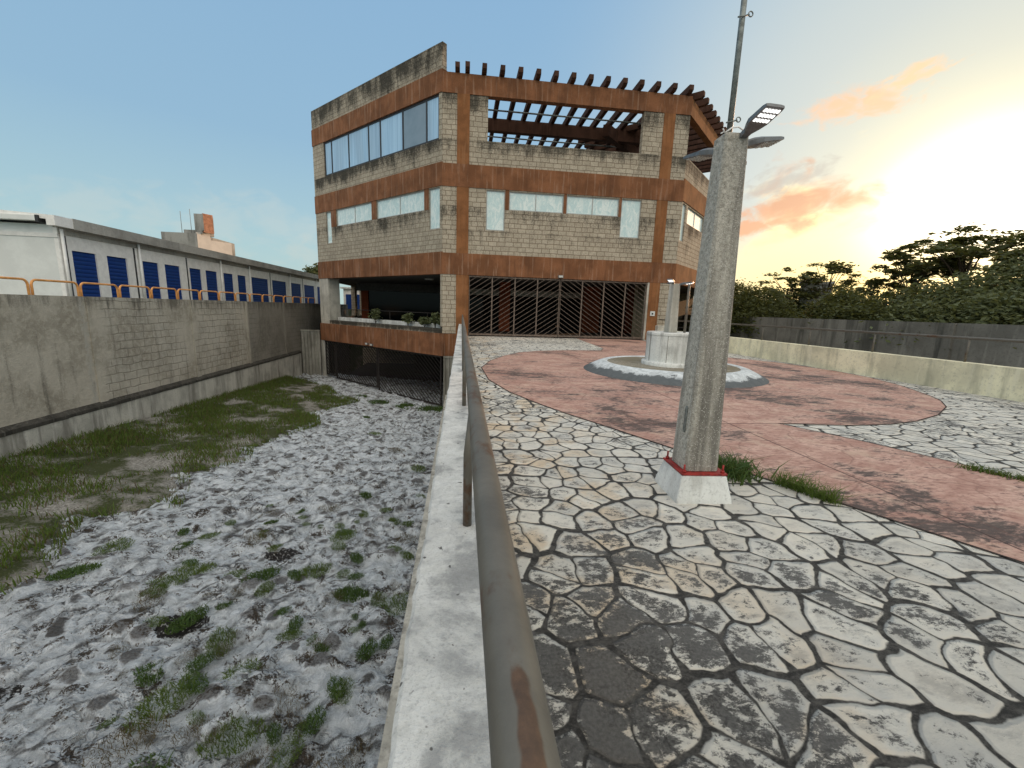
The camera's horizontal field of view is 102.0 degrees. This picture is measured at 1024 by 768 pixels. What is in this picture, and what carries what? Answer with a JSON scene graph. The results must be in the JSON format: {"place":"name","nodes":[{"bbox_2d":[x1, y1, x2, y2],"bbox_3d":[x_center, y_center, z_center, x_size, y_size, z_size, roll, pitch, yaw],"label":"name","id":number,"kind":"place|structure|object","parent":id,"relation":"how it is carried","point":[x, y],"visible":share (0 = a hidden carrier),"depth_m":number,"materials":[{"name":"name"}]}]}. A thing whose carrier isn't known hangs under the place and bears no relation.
{"place":"outdoors","nodes":[
{"label":"outdoors","id":0,"kind":"place"},
{"bbox_2d":[0,375,359,594],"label":"verge","id":1,"kind":"structure","parent":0,"point":[133,462],"depth_m":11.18,"materials":[{"name":"plant"}]},
{"bbox_2d":[0,373,442,767],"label":"drive","id":2,"kind":"structure","parent":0,"point":[60,671],"depth_m":6.78,"materials":[{"name":"stone"}]},
{"bbox_2d":[43,560,106,580],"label":"weed clump","id":3,"kind":"object","parent":2,"relation":"on","point":[79,569],"visible":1,"depth_m":7.26,"materials":[{"name":"green plant"}]},
{"bbox_2d":[91,535,135,556],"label":"grass tuft","id":4,"kind":"object","parent":2,"relation":"on","point":[115,546],"visible":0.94,"depth_m":8.11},
{"bbox_2d":[77,707,178,767],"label":"grass tuft","id":5,"kind":"object","parent":2,"relation":"on","point":[128,734],"visible":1,"depth_m":4.62,"materials":[{"name":"plant"}]},
{"bbox_2d":[119,747,174,767],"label":"weed clump","id":6,"kind":"object","parent":2,"relation":"on","point":[148,766],"visible":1,"depth_m":4.42,"materials":[{"name":"green plant"}]},
{"bbox_2d":[130,660,164,687],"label":"weed clump","id":7,"kind":"object","parent":2,"relation":"on","point":[146,676],"visible":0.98,"depth_m":5.42,"materials":[{"name":"green plant"}]},
{"bbox_2d":[132,587,166,611],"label":"grass tuft","id":8,"kind":"object","parent":2,"relation":"on","point":[134,607],"visible":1,"depth_m":6.75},
{"bbox_2d":[117,674,195,733],"bbox_3d":[-4.280,3.876,5.073,0.600,0.129,0.861,5,11,18],"label":"grass tuft","id":9,"kind":"object","parent":2,"relation":"on","point":[162,697],"visible":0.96,"depth_m":5.08,"materials":[{"name":"plant"}]},
{"bbox_2d":[147,581,171,597],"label":"grass tuft","id":10,"kind":"object","parent":2,"relation":"on","point":[162,584],"visible":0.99,"depth_m":7.03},
{"bbox_2d":[146,574,189,588],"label":"grass tuft","id":11,"kind":"object","parent":2,"relation":"on","point":[171,579],"visible":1,"depth_m":7.27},
{"bbox_2d":[164,604,209,634],"bbox_3d":[-5.037,3.621,6.473,0.461,0.120,0.775,5,11,19],"label":"weed clump","id":12,"kind":"object","parent":2,"relation":"on","point":[193,614],"visible":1,"depth_m":6.43,"materials":[{"name":"green plant"}]},
{"bbox_2d":[162,561,218,576],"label":"grass tuft","id":13,"kind":"object","parent":2,"relation":"on","point":[181,568],"visible":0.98,"depth_m":7.63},
{"bbox_2d":[168,714,214,747],"bbox_3d":[-3.682,3.984,4.794,0.442,0.080,0.361,-4,11,-27],"label":"grass tuft","id":14,"kind":"object","parent":2,"relation":"on","point":[191,727],"visible":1,"depth_m":4.76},
{"bbox_2d":[178,670,209,695],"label":"weed clump","id":15,"kind":"object","parent":2,"relation":"on","point":[199,683],"visible":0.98,"depth_m":5.38,"materials":[{"name":"green plant"}]},
{"bbox_2d":[186,708,205,724],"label":"grass tuft","id":16,"kind":"object","parent":2,"relation":"on","point":[200,712],"visible":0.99,"depth_m":4.95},
{"bbox_2d":[183,649,214,674],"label":"weed clump","id":17,"kind":"object","parent":2,"relation":"on","point":[196,664],"visible":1,"depth_m":5.70,"materials":[{"name":"green plant"}]},
{"bbox_2d":[203,624,237,658],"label":"grass tuft","id":18,"kind":"object","parent":2,"relation":"on","point":[212,639],"visible":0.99,"depth_m":6.09,"materials":[{"name":"plant"}]},
{"bbox_2d":[193,712,269,759],"bbox_3d":[-3.215,4.018,4.775,0.779,0.124,0.567,-1,11,-14],"label":"grass tuft","id":19,"kind":"object","parent":2,"relation":"on","point":[249,734],"visible":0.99,"depth_m":4.74,"materials":[{"name":"plant"}]},
{"bbox_2d":[216,658,262,686],"bbox_3d":[-3.677,3.885,5.570,0.522,0.084,0.653,6,11,23],"label":"grass tuft","id":20,"kind":"object","parent":2,"relation":"on","point":[241,666],"visible":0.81,"depth_m":5.66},
{"bbox_2d":[230,565,280,586],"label":"weed clump","id":21,"kind":"object","parent":2,"relation":"on","point":[270,574],"visible":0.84,"depth_m":7.67,"materials":[{"name":"green plant"}]},
{"bbox_2d":[232,745,280,767],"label":"grass tuft","id":22,"kind":"object","parent":2,"relation":"on","point":[257,753],"visible":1,"depth_m":4.57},
{"bbox_2d":[241,528,275,546],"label":"grass tuft","id":23,"kind":"object","parent":2,"relation":"on","point":[249,541],"visible":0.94,"depth_m":8.87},
{"bbox_2d":[253,580,275,597],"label":"grass tuft","id":24,"kind":"object","parent":2,"relation":"on","point":[262,587],"visible":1,"depth_m":7.32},
{"bbox_2d":[263,721,282,746],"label":"weed clump","id":25,"kind":"object","parent":2,"relation":"on","point":[272,735],"visible":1,"depth_m":4.83,"materials":[{"name":"green plant"}]},
{"bbox_2d":[264,730,305,767],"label":"grass tuft","id":26,"kind":"object","parent":2,"relation":"on","point":[288,752],"visible":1,"depth_m":4.67,"materials":[{"name":"plant"}]},
{"bbox_2d":[267,683,307,728],"bbox_3d":[-2.830,4.011,5.206,0.530,0.085,0.673,-3,11,-24],"label":"grass tuft","id":27,"kind":"object","parent":2,"relation":"on","point":[280,709],"visible":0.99,"depth_m":5.20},
{"bbox_2d":[275,628,303,640],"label":"grass tuft","id":28,"kind":"object","parent":2,"relation":"on","point":[287,635],"visible":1,"depth_m":6.33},
{"bbox_2d":[282,613,304,634],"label":"weed clump","id":29,"kind":"object","parent":2,"relation":"on","point":[291,625],"visible":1,"depth_m":6.55,"materials":[{"name":"green plant"}]},
{"bbox_2d":[300,329,321,374],"bbox_3d":[-15.733,-2.438,32.497,1.400,3.620,0.130,1,10,-7],"label":"metal fence","id":30,"kind":"object","parent":2,"relation":"on","point":[311,351],"visible":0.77,"depth_m":32.49,"materials":[{"name":"metal"}]},
{"bbox_2d":[299,702,326,737],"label":"weed clump","id":31,"kind":"object","parent":2,"relation":"on","point":[310,725],"visible":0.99,"depth_m":5.03,"materials":[{"name":"green plant"}]},
{"bbox_2d":[294,561,332,580],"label":"grass tuft","id":32,"kind":"object","parent":2,"relation":"on","point":[306,569],"visible":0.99,"depth_m":7.96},
{"bbox_2d":[326,673,346,700],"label":"weed clump","id":33,"kind":"object","parent":2,"relation":"on","point":[334,686],"visible":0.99,"depth_m":5.51,"materials":[{"name":"green plant"}]},
{"bbox_2d":[311,756,364,767],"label":"grass tuft","id":34,"kind":"object","parent":2,"relation":"on","point":[335,762],"visible":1,"depth_m":4.58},
{"bbox_2d":[329,675,355,705],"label":"grass tuft","id":35,"kind":"object","parent":2,"relation":"on","point":[344,682],"visible":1,"depth_m":5.46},
{"bbox_2d":[329,529,357,541],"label":"grass tuft","id":36,"kind":"object","parent":2,"relation":"on","point":[337,536],"visible":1,"depth_m":9.30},
{"bbox_2d":[330,582,373,602],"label":"weed clump","id":37,"kind":"object","parent":2,"relation":"on","point":[355,593],"visible":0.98,"depth_m":7.39,"materials":[{"name":"green plant"}]},
{"bbox_2d":[335,737,372,764],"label":"grass tuft","id":38,"kind":"object","parent":2,"relation":"on","point":[348,748],"visible":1,"depth_m":4.75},
{"bbox_2d":[353,635,378,661],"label":"weed clump","id":39,"kind":"object","parent":2,"relation":"on","point":[369,647],"visible":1,"depth_m":6.18,"materials":[{"name":"green plant"}]},
{"bbox_2d":[378,632,392,650],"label":"weed clump","id":40,"kind":"object","parent":2,"relation":"on","point":[385,642],"visible":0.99,"depth_m":6.38,"materials":[{"name":"green plant"}]},
{"bbox_2d":[381,591,408,615],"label":"grass tuft","id":41,"kind":"object","parent":2,"relation":"on","point":[398,605],"visible":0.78,"depth_m":7.24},
{"bbox_2d":[415,404,442,412],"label":"weed clump","id":42,"kind":"object","parent":2,"relation":"on","point":[430,408],"visible":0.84,"depth_m":23.77,"materials":[{"name":"green plant"}]},
{"bbox_2d":[377,324,490,767],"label":"parapet wall","id":43,"kind":"structure","parent":2,"relation":"on","point":[437,715],"depth_m":1.21,"materials":[{"name":"concrete"}]},
{"bbox_2d":[462,314,561,767],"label":"pipe railing","id":44,"kind":"object","parent":43,"relation":"on","point":[521,731],"visible":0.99,"depth_m":0.50,"materials":[{"name":"metal"}]},
{"bbox_2d":[443,356,453,405],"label":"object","id":45,"kind":"object","parent":2,"relation":"on","point":[447,363],"visible":0.36,"depth_m":24.34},
{"bbox_2d":[348,309,359,315],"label":"terrain","id":46,"kind":"structure","parent":0,"point":[349,312],"depth_m":49.18,"materials":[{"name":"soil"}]},
{"bbox_2d":[0,276,30,294],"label":"hoop rail","id":47,"kind":"object","parent":46,"relation":"on","point":[26,283],"visible":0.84,"depth_m":12.36,"materials":[{"name":"metal"}]},
{"bbox_2d":[30,279,79,295],"bbox_3d":[-14.733,-2.829,13.434,0.068,1.054,1.628,1,10,-7],"label":"hoop rail","id":48,"kind":"object","parent":46,"relation":"on","point":[46,280],"visible":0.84,"depth_m":13.18,"materials":[{"name":"metal"}]},
{"bbox_2d":[79,282,119,297],"bbox_3d":[-14.932,-3.129,15.065,0.068,1.054,1.628,1,10,-7],"label":"hoop rail","id":49,"kind":"object","parent":46,"relation":"on","point":[81,291],"visible":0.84,"depth_m":14.83,"materials":[{"name":"metal"}]},
{"bbox_2d":[0,210,319,303],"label":"storage building","id":50,"kind":"structure","parent":46,"relation":"on","point":[43,246],"depth_m":19.62,"materials":[{"name":"white metal"}]},
{"bbox_2d":[72,251,100,296],"bbox_3d":[-18.374,-4.401,17.899,0.040,2.480,1.170,1,10,-7],"label":"shutter door","id":51,"kind":"structure","parent":50,"relation":"in","point":[85,268],"depth_m":17.88,"materials":[{"name":"metal"}]},
{"bbox_2d":[107,256,129,297],"bbox_3d":[-18.578,-4.709,19.578,0.040,2.480,1.150,1,10,-7],"label":"shutter door","id":52,"kind":"structure","parent":50,"relation":"in","point":[117,268],"depth_m":19.53,"materials":[{"name":"metal"}]},
{"bbox_2d":[142,261,160,298],"bbox_3d":[-18.832,-5.092,21.663,0.040,2.480,1.120,1,10,-7],"label":"shutter door","id":53,"kind":"structure","parent":50,"relation":"in","point":[150,269],"depth_m":21.62,"materials":[{"name":"metal"}]},
{"bbox_2d":[165,264,181,298],"bbox_3d":[-19.031,-5.391,23.289,0.040,2.480,1.250,1,10,-7],"label":"shutter door","id":54,"kind":"structure","parent":50,"relation":"in","point":[172,272],"depth_m":23.20,"materials":[{"name":"metal"}]},
{"bbox_2d":[189,268,202,299],"bbox_3d":[-19.273,-5.756,25.277,0.040,2.480,1.120,1,10,-7],"label":"shutter door","id":55,"kind":"structure","parent":50,"relation":"in","point":[195,276],"depth_m":25.20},
{"bbox_2d":[205,270,217,300],"bbox_3d":[-19.469,-6.052,26.888,0.040,2.480,1.260,1,10,-7],"label":"shutter door","id":56,"kind":"structure","parent":50,"relation":"in","point":[211,278],"depth_m":26.82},
{"bbox_2d":[223,273,233,300],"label":"shutter door","id":57,"kind":"structure","parent":50,"relation":"in","point":[228,282],"depth_m":28.77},
{"bbox_2d":[238,275,246,300],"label":"shutter door","id":58,"kind":"structure","parent":50,"relation":"in","point":[241,279],"depth_m":30.59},
{"bbox_2d":[251,277,268,301],"bbox_3d":[-20.255,-7.236,33.338,0.040,2.480,2.830,1,10,-7],"label":"shutter door","id":59,"kind":"structure","parent":50,"relation":"in","point":[259,286],"depth_m":33.19,"materials":[{"name":"metal"}]},
{"bbox_2d":[272,280,286,302],"bbox_3d":[-20.682,-7.879,36.839,0.040,2.480,2.900,1,10,-7],"label":"shutter door","id":60,"kind":"structure","parent":50,"relation":"in","point":[279,287],"depth_m":36.82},
{"bbox_2d":[291,283,300,302],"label":"shutter door","id":61,"kind":"structure","parent":50,"relation":"in","point":[295,288],"depth_m":40.60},
{"bbox_2d":[304,285,313,302],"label":"shutter door","id":62,"kind":"structure","parent":50,"relation":"in","point":[308,290],"depth_m":44.08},
{"bbox_2d":[161,209,234,255],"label":"house","id":63,"kind":"structure","parent":46,"relation":"on","point":[201,235],"depth_m":71.17,"materials":[{"name":"paint"}]},
{"bbox_2d":[302,262,317,274],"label":"bushy tree","id":64,"kind":"object","parent":46,"relation":"on","point":[314,270],"visible":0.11,"depth_m":56.44,"materials":[{"name":"green plant"}]},
{"bbox_2d":[340,287,359,308],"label":"white shed","id":65,"kind":"structure","parent":46,"relation":"on","point":[347,294],"depth_m":54.57,"materials":[{"name":"metal"}]},
{"bbox_2d":[349,345,362,372],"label":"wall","id":66,"kind":"structure","parent":0,"point":[356,357],"depth_m":46.67,"materials":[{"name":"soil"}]},
{"bbox_2d":[0,0,1023,304],"label":"sky","id":67,"kind":"structure","parent":0,"point":[901,122],"materials":[{"name":"blue"}]},
{"bbox_2d":[468,336,1023,767],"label":"plaza","id":68,"kind":"structure","parent":0,"point":[765,623],"depth_m":2.32,"materials":[{"name":"stone"}]},
{"bbox_2d":[655,0,784,503],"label":"lamp post","id":69,"kind":"object","parent":68,"relation":"on","point":[690,472],"visible":0.99,"depth_m":3.46,"materials":[{"name":"grey concrete"}]},
{"bbox_2d":[718,445,790,485],"bbox_3d":[2.190,0.834,4.228,1.118,0.212,0.756,-5,12,-35],"label":"weed clump","id":70,"kind":"object","parent":68,"relation":"on","point":[739,470],"visible":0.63,"depth_m":4.18,"materials":[{"name":"green plant"}]},
{"bbox_2d":[763,463,868,506],"bbox_3d":[2.771,0.934,3.825,0.615,0.193,0.955,-6,13,-36],"label":"grass tuft","id":71,"kind":"object","parent":68,"relation":"on","point":[809,489],"visible":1,"depth_m":3.82,"materials":[{"name":"plant"}]},
{"bbox_2d":[678,331,1023,401],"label":"cream wall","id":72,"kind":"structure","parent":68,"relation":"on","point":[999,381],"depth_m":11.23,"materials":[{"name":"concrete"}]},
{"bbox_2d":[659,319,1023,361],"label":"pipe railing","id":73,"kind":"object","parent":72,"relation":"on","point":[952,337],"visible":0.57,"depth_m":11.51,"materials":[{"name":"metal"}]},
{"bbox_2d":[482,338,1023,561],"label":"path","id":74,"kind":"structure","parent":0,"point":[983,510],"depth_m":6.19,"materials":[{"name":"pink concrete"}]},
{"bbox_2d":[583,331,768,387],"bbox_3d":[4.470,-0.880,11.596,4.840,1.130,4.840,1,10,-7],"label":"drum planter","id":75,"kind":"object","parent":74,"relation":"on","point":[661,361],"visible":0.75,"depth_m":10.87,"materials":[{"name":"concrete"}]},
{"bbox_2d":[664,279,693,332],"bbox_3d":[4.509,-2.107,11.269,0.684,1.399,0.910,5,11,20],"label":"lamp post","id":76,"kind":"object","parent":75,"relation":"on","point":[671,319],"visible":0.98,"depth_m":11.22,"materials":[{"name":"concrete"}]},
{"bbox_2d":[683,284,690,332],"bbox_3d":[4.754,-2.047,11.263,0.067,1.299,0.070,1,10,-7],"label":"pipe pole","id":77,"kind":"object","parent":75,"relation":"on","point":[686,309],"visible":1,"depth_m":11.24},
{"bbox_2d":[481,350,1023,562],"bbox_3d":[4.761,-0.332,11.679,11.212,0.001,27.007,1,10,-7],"label":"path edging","id":78,"kind":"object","parent":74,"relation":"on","point":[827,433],"visible":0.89,"depth_m":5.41,"materials":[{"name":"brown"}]},
{"bbox_2d":[954,462,1023,481],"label":"grass tuft","id":79,"kind":"object","parent":74,"relation":"on","point":[1020,477],"visible":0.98,"depth_m":4.48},
{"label":"terrain","id":80,"kind":"structure","parent":0,"visible":0},
{"bbox_2d":[311,41,746,405],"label":"corner building","id":81,"kind":"structure","parent":80,"relation":"on","point":[429,197],"depth_m":24.44,"materials":[{"name":"brick"}]},
{"bbox_2d":[327,212,331,243],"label":"window","id":82,"kind":"structure","parent":81,"relation":"in","point":[329,230],"depth_m":30.22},
{"bbox_2d":[337,203,371,225],"bbox_3d":[-10.698,-11.467,28.137,4.304,1.094,0.070,10,13,37],"label":"window","id":83,"kind":"structure","parent":81,"relation":"in","point":[360,213],"depth_m":28.09,"materials":[{"name":"glass"}]},
{"bbox_2d":[324,94,438,175],"bbox_3d":[-8.574,-15.141,25.882,12.024,2.254,0.070,10,13,37],"label":"window","id":84,"kind":"structure","parent":81,"relation":"in","point":[415,125],"depth_m":25.17,"materials":[{"name":"blue glass"}]},
{"bbox_2d":[377,191,423,218],"bbox_3d":[-6.764,-10.799,25.115,4.614,1.094,0.070,10,13,37],"label":"window","id":85,"kind":"structure","parent":81,"relation":"in","point":[413,202],"depth_m":25.04,"materials":[{"name":"glass"}]},
{"bbox_2d":[430,187,439,229],"bbox_3d":[-4.298,-9.831,23.306,0.894,2.164,0.070,10,13,37],"label":"window","id":86,"kind":"structure","parent":81,"relation":"in","point":[434,193],"depth_m":23.32,"materials":[{"name":"glass"}]},
{"bbox_2d":[486,190,504,230],"bbox_3d":[-0.937,-9.716,23.287,1.044,2.114,0.070,1,10,-7],"label":"window","id":87,"kind":"structure","parent":81,"relation":"in","point":[495,200],"depth_m":23.27,"materials":[{"name":"glass"}]},
{"bbox_2d":[509,192,563,212],"bbox_3d":[1.378,-10.249,23.471,3.114,0.984,0.070,1,10,-7],"label":"window","id":88,"kind":"structure","parent":81,"relation":"in","point":[532,202],"depth_m":23.46,"materials":[{"name":"glass"}]},
{"bbox_2d":[566,196,618,216],"bbox_3d":[4.633,-10.218,23.873,3.094,0.984,0.070,1,10,-7],"label":"window","id":89,"kind":"structure","parent":81,"relation":"in","point":[579,205],"depth_m":23.86,"materials":[{"name":"glass"}]},
{"bbox_2d":[619,199,640,237],"bbox_3d":[6.898,-9.641,24.255,1.194,2.114,0.070,1,10,-7],"label":"window","id":90,"kind":"structure","parent":81,"relation":"in","point":[630,209],"depth_m":24.24,"materials":[{"name":"glass"}]},
{"bbox_2d":[687,208,702,232],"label":"window","id":91,"kind":"structure","parent":81,"relation":"in","point":[694,220],"depth_m":26.93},
{"bbox_2d":[682,278,762,330],"bbox_3d":[16.327,-5.868,31.498,6.702,4.787,6.792,1,10,-7],"label":"bushy tree","id":92,"kind":"object","parent":80,"relation":"on","point":[737,285],"visible":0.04,"depth_m":30.61,"materials":[{"name":"green plant"}]},
{"bbox_2d":[730,281,808,337],"bbox_3d":[17.139,-5.024,28.939,6.675,4.178,6.852,1,10,-7],"label":"bushy tree","id":93,"kind":"object","parent":80,"relation":"on","point":[755,306],"visible":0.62,"depth_m":27.87,"materials":[{"name":"green plant"}]},
{"bbox_2d":[756,267,828,311],"bbox_3d":[20.719,-6.189,31.163,4.772,4.984,4.528,8,12,32],"label":"feathery tree","id":94,"kind":"object","parent":80,"relation":"on","point":[806,275],"visible":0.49,"depth_m":30.41,"materials":[{"name":"green plant"}]},
{"bbox_2d":[777,293,811,317],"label":"bushy tree","id":95,"kind":"object","parent":80,"relation":"on","point":[800,304],"visible":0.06,"depth_m":31.91,"materials":[{"name":"green plant"}]},
{"bbox_2d":[798,282,834,316],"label":"bushy tree","id":96,"kind":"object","parent":80,"relation":"on","point":[813,285],"depth_m":31.84,"materials":[{"name":"plant"}]},
{"bbox_2d":[785,260,865,298],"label":"feathery tree","id":97,"kind":"object","parent":80,"relation":"on","point":[839,268],"visible":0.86,"depth_m":29.35,"materials":[{"name":"green plant"}]},
{"bbox_2d":[795,283,869,318],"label":"bushy tree","id":98,"kind":"object","parent":80,"relation":"on","point":[831,298],"visible":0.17,"depth_m":23.83,"materials":[{"name":"green plant"}]},
{"bbox_2d":[802,290,896,323],"bbox_3d":[19.402,-3.348,22.615,6.157,3.626,6.106,-8,14,-44],"label":"bushy tree","id":99,"kind":"object","parent":80,"relation":"on","point":[844,312],"visible":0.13,"depth_m":22.24,"materials":[{"name":"green plant"}]},
{"bbox_2d":[851,270,907,302],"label":"spreading tree","id":100,"kind":"object","parent":80,"relation":"on","point":[877,283],"visible":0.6,"depth_m":25.33,"materials":[{"name":"green plant"}]},
{"bbox_2d":[839,276,961,342],"bbox_3d":[19.935,-3.392,20.830,6.736,3.890,6.645,1,10,-7],"label":"bushy tree","id":101,"kind":"object","parent":80,"relation":"on","point":[869,316],"visible":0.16,"depth_m":20.70,"materials":[{"name":"green plant"}]},
{"bbox_2d":[868,239,968,294],"bbox_3d":[23.505,-5.346,24.041,4.379,6.028,4.478,7,11,25],"label":"spreading tree","id":102,"kind":"object","parent":80,"relation":"on","point":[932,271],"visible":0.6,"depth_m":23.53,"materials":[{"name":"green plant"}]},
{"bbox_2d":[853,288,999,344],"bbox_3d":[19.052,-2.691,18.711,5.235,3.174,5.334,1,10,-7],"label":"bushy tree","id":103,"kind":"object","parent":80,"relation":"on","point":[916,306],"visible":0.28,"depth_m":18.41,"materials":[{"name":"green plant"}]},
{"bbox_2d":[878,263,1013,320],"bbox_3d":[20.821,-3.203,19.292,6.442,4.750,6.808,1,10,-7],"label":"bushy tree","id":104,"kind":"object","parent":80,"relation":"on","point":[963,277],"visible":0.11,"depth_m":18.59,"materials":[{"name":"green plant"}]},
{"bbox_2d":[885,222,1023,285],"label":"spreading tree","id":105,"kind":"object","parent":80,"relation":"on","point":[958,242],"visible":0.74,"depth_m":21.66,"materials":[{"name":"green plant"}]},
{"bbox_2d":[920,250,1023,320],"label":"bushy tree","id":106,"kind":"object","parent":80,"relation":"on","point":[1016,265],"visible":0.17,"depth_m":17.67,"materials":[{"name":"green plant"}]},
{"bbox_2d":[925,274,1023,349],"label":"bushy tree","id":107,"kind":"object","parent":80,"relation":"on","point":[1007,312],"visible":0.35,"depth_m":15.95,"materials":[{"name":"green plant"}]},
{"bbox_2d":[953,232,1023,281],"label":"spreading tree","id":108,"kind":"object","parent":80,"relation":"on","point":[1010,239],"visible":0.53,"depth_m":19.30,"materials":[{"name":"green plant"}]},
{"bbox_2d":[974,264,1023,321],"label":"bushy tree","id":109,"kind":"object","parent":80,"relation":"on","point":[1012,285],"visible":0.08,"depth_m":16.26,"materials":[{"name":"green plant"}]},
{"bbox_3d":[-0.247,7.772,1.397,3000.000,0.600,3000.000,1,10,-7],"label":"ground","id":110,"kind":"structure","parent":0,"visible":0},
{"bbox_2d":[0,294,349,457],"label":"retaining wall","id":111,"kind":"structure","parent":110,"relation":"on","point":[71,365],"depth_m":15.38,"materials":[{"name":"concrete"}]},
{"bbox_2d":[682,315,1023,367],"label":"boundary wall","id":112,"kind":"structure","parent":110,"relation":"on","point":[995,353],"depth_m":17.78,"materials":[{"name":"concrete"}]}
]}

